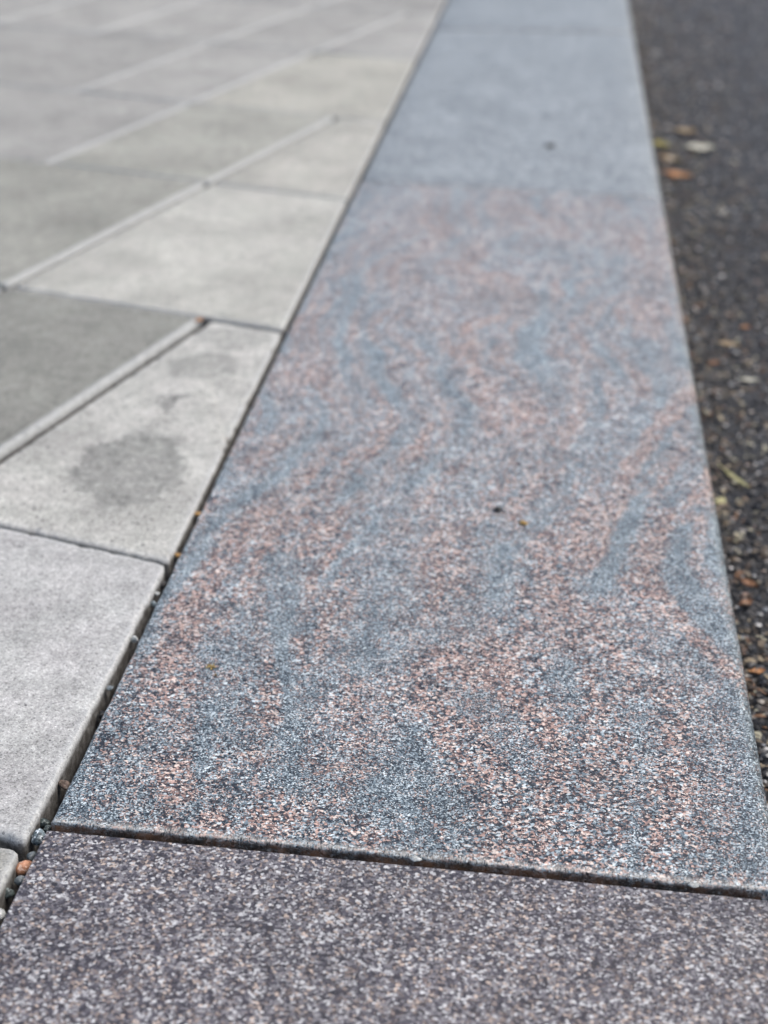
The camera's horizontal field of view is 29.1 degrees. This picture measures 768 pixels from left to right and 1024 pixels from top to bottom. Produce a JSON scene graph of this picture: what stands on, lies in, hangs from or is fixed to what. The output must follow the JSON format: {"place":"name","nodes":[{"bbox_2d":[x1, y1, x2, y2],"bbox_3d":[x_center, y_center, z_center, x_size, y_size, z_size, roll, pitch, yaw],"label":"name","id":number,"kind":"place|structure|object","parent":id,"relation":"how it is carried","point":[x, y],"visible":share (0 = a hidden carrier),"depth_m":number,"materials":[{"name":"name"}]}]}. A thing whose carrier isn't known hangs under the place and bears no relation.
{"place":"outdoors","nodes":[
{"label":"outdoors","id":0,"kind":"place"},
{"bbox_2d":[0,0,447,926],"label":"pavement","id":1,"kind":"structure","parent":0,"point":[172,172],"depth_m":1.54,"materials":[{"name":"concrete"}]},
{"bbox_2d":[0,908,5,920],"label":"pebble","id":2,"kind":"object","parent":1,"relation":"on","point":[2,914],"visible":1,"depth_m":0.71,"materials":[{"name":"stone"}]},
{"bbox_2d":[5,888,14,898],"bbox_3d":[-0.186,0.188,0.730,0.008,0.006,0.006,3,28,6],"label":"pebble","id":3,"kind":"object","parent":1,"relation":"on","point":[9,893],"visible":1,"depth_m":0.73,"materials":[{"name":"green stone"}]},
{"bbox_2d":[14,875,24,885],"bbox_3d":[-0.181,0.183,0.736,0.006,0.005,0.005,3,28,6],"label":"pebble","id":4,"kind":"object","parent":1,"relation":"on","point":[18,880],"visible":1,"depth_m":0.73,"materials":[{"name":"grey stone"}]},
{"bbox_2d":[16,860,31,875],"bbox_3d":[-0.181,0.179,0.745,0.008,0.008,0.008,3,28,6],"label":"pebble","id":5,"kind":"object","parent":1,"relation":"on","point":[22,867],"visible":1,"depth_m":0.74,"materials":[{"name":"orange stone"}]},
{"bbox_2d":[26,851,35,860],"bbox_3d":[-0.180,0.175,0.754,0.005,0.005,0.005,3,28,6],"label":"pebble","id":6,"kind":"object","parent":1,"relation":"on","point":[30,856],"visible":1,"depth_m":0.75,"materials":[{"name":"grey stone"}]},
{"bbox_2d":[31,828,44,845],"bbox_3d":[-0.177,0.168,0.761,0.008,0.008,0.009,3,28,6],"label":"pebble","id":7,"kind":"object","parent":1,"relation":"on","point":[38,835],"visible":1,"depth_m":0.76,"materials":[{"name":"stone"}]},
{"bbox_2d":[40,818,49,828],"bbox_3d":[-0.178,0.163,0.776,0.006,0.006,0.005,3,28,6],"label":"pebble","id":8,"kind":"object","parent":1,"relation":"on","point":[43,822],"visible":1,"depth_m":0.77,"materials":[{"name":"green stone"}]},
{"bbox_2d":[43,825,50,833],"bbox_3d":[-0.176,0.166,0.771,0.004,0.005,0.006,3,28,6],"label":"pebble","id":9,"kind":"object","parent":1,"relation":"on","point":[47,828],"visible":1,"depth_m":0.77,"materials":[{"name":"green stone"}]},
{"bbox_2d":[58,780,69,789],"bbox_3d":[-0.172,0.147,0.799,0.009,0.005,0.006,3,28,6],"label":"pebble","id":10,"kind":"object","parent":1,"relation":"on","point":[64,784],"visible":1,"depth_m":0.80,"materials":[{"name":"brown stone"}]},
{"bbox_2d":[98,710,104,718],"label":"pebble","id":11,"kind":"object","parent":1,"relation":"on","point":[101,713],"visible":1,"depth_m":0.86,"materials":[{"name":"black stone"}]},
{"bbox_2d":[106,685,113,690],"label":"pebble","id":12,"kind":"object","parent":1,"relation":"on","point":[109,687],"visible":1,"depth_m":0.87,"materials":[{"name":"grey stone"}]},
{"bbox_2d":[131,636,138,642],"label":"pebble","id":13,"kind":"object","parent":1,"relation":"on","point":[134,639],"visible":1,"depth_m":0.92,"materials":[{"name":"stone"}]},
{"bbox_2d":[150,601,156,607],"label":"pebble","id":14,"kind":"object","parent":1,"relation":"on","point":[153,603],"visible":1,"depth_m":0.96,"materials":[{"name":"stone"}]},
{"bbox_2d":[160,581,166,588],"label":"pebble","id":15,"kind":"object","parent":1,"relation":"on","point":[163,584],"visible":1,"depth_m":0.99,"materials":[{"name":"black stone"}]},
{"bbox_2d":[545,143,554,146],"bbox_3d":[0.225,-0.495,1.997,0.015,0.004,0.010,3,28,6],"label":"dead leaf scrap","id":16,"kind":"object","parent":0,"point":[550,145],"visible":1,"depth_m":1.99,"materials":[{"name":"grey plant"}]},
{"bbox_2d":[628,0,767,807],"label":"asphalt road","id":17,"kind":"structure","parent":0,"point":[758,448],"depth_m":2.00,"materials":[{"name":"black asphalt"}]},
{"bbox_2d":[654,139,669,147],"bbox_3d":[0.431,-0.574,2.304,0.022,0.006,0.042,-10,30,-18],"label":"fallen leaf","id":18,"kind":"object","parent":17,"relation":"on","point":[660,142],"visible":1,"depth_m":2.31,"materials":[{"name":"yellow plant"}]},
{"bbox_2d":[657,153,681,161],"bbox_3d":[0.430,-0.534,2.229,0.025,0.007,0.050,-20,34,-32],"label":"fallen leaf","id":19,"kind":"object","parent":17,"relation":"on","point":[674,159],"visible":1,"depth_m":2.23,"materials":[{"name":"brown plant"}]},
{"bbox_2d":[659,170,691,177],"bbox_3d":[0.423,-0.490,2.147,0.052,0.006,0.027,18,33,31],"label":"fallen leaf","id":20,"kind":"object","parent":17,"relation":"on","point":[676,173],"visible":1,"depth_m":2.15,"materials":[{"name":"orange plant"}]},
{"bbox_2d":[670,128,697,132],"bbox_3d":[0.483,-0.614,2.381,0.038,0.006,0.026,16,32,27],"label":"fallen leaf","id":21,"kind":"object","parent":17,"relation":"on","point":[682,130],"visible":1,"depth_m":2.38,"materials":[{"name":"brown plant"}]},
{"bbox_2d":[679,144,715,149],"bbox_3d":[0.484,-0.562,2.283,0.058,0.006,0.031,-1,28,-2],"label":"fallen leaf","id":22,"kind":"object","parent":17,"relation":"on","point":[699,147],"visible":1,"depth_m":2.29,"materials":[{"name":"beige plant"}]},
{"bbox_2d":[628,0,767,802],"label":"plant litter","id":23,"kind":"object","parent":17,"relation":"on","point":[754,659],"visible":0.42,"depth_m":1.57,"materials":[{"name":"brown plant"}]},
{"bbox_2d":[707,360,718,364],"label":"fallen leaf","id":24,"kind":"object","parent":17,"relation":"on","point":[714,362],"visible":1,"depth_m":1.52,"materials":[{"name":"brown plant"}]},
{"bbox_2d":[715,497,725,504],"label":"fallen leaf","id":25,"kind":"object","parent":17,"relation":"on","point":[722,499],"visible":0.99,"depth_m":1.25,"materials":[{"name":"yellow plant"}]},
{"bbox_2d":[715,340,740,346],"bbox_3d":[0.362,-0.177,1.560,0.028,0.004,0.013,12,30,21],"label":"fallen leaf","id":26,"kind":"object","parent":17,"relation":"on","point":[728,343],"visible":1,"depth_m":1.56,"materials":[{"name":"beige plant"}]},
{"bbox_2d":[716,463,750,487],"bbox_3d":[0.303,-0.032,1.284,0.005,0.003,0.050,-11,30,-20],"label":"fallen leaf","id":27,"kind":"object","parent":17,"relation":"on","point":[733,476],"visible":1,"depth_m":1.28,"materials":[{"name":"yellow plant"}]},
{"bbox_2d":[738,598,752,605],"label":"fallen leaf","id":28,"kind":"object","parent":17,"relation":"on","point":[748,601],"visible":1,"depth_m":1.10,"materials":[{"name":"brown plant"}]},
{"bbox_2d":[737,576,758,587],"bbox_3d":[0.276,0.054,1.122,0.010,0.005,0.019,-24,36,-37],"label":"fallen leaf","id":29,"kind":"object","parent":17,"relation":"on","point":[748,582],"visible":1,"depth_m":1.12,"materials":[{"name":"brown plant"}]},
{"bbox_2d":[736,377,759,381],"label":"fallen leaf","id":30,"kind":"object","parent":17,"relation":"on","point":[749,379],"visible":1,"depth_m":1.48,"materials":[{"name":"white plant"}]},
{"bbox_2d":[748,668,764,673],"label":"fallen leaf","id":31,"kind":"object","parent":17,"relation":"on","point":[759,670],"visible":1,"depth_m":1.02,"materials":[{"name":"orange plant"}]},
{"label":"ground","id":32,"kind":"structure","parent":0,"visible":0},
{"bbox_2d":[0,0,767,1023],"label":"granite kerb","id":33,"kind":"structure","parent":32,"relation":"on","point":[532,744],"depth_m":0.90,"materials":[{"name":"stone"}]},
{"bbox_2d":[207,662,215,669],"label":"dried moss","id":34,"kind":"object","parent":33,"relation":"on","point":[211,665],"visible":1,"depth_m":0.89,"materials":[{"name":"brown plant"}]},
{"bbox_2d":[410,856,421,861],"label":"pebble","id":35,"kind":"object","parent":33,"relation":"on","point":[414,859],"visible":1,"depth_m":0.74,"materials":[{"name":"stone"}]},
{"bbox_2d":[493,506,501,511],"bbox_3d":[0.082,-0.002,1.065,0.006,0.005,0.005,3,28,6],"label":"dark chip","id":36,"kind":"object","parent":33,"relation":"on","point":[498,509],"visible":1,"depth_m":1.06,"materials":[{"name":"black stone"}]},
{"bbox_2d":[519,520,527,524],"bbox_3d":[0.099,0.008,1.048,0.007,0.002,0.005,3,28,6],"label":"amber flake","id":37,"kind":"object","parent":33,"relation":"on","point":[522,522],"visible":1,"depth_m":1.05,"materials":[{"name":"brown plant"}]},
{"bbox_2d":[688,883,698,887],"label":"pebble","id":38,"kind":"object","parent":33,"relation":"on","point":[694,885],"visible":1,"depth_m":0.72,"materials":[{"name":"stone"}]}
]}

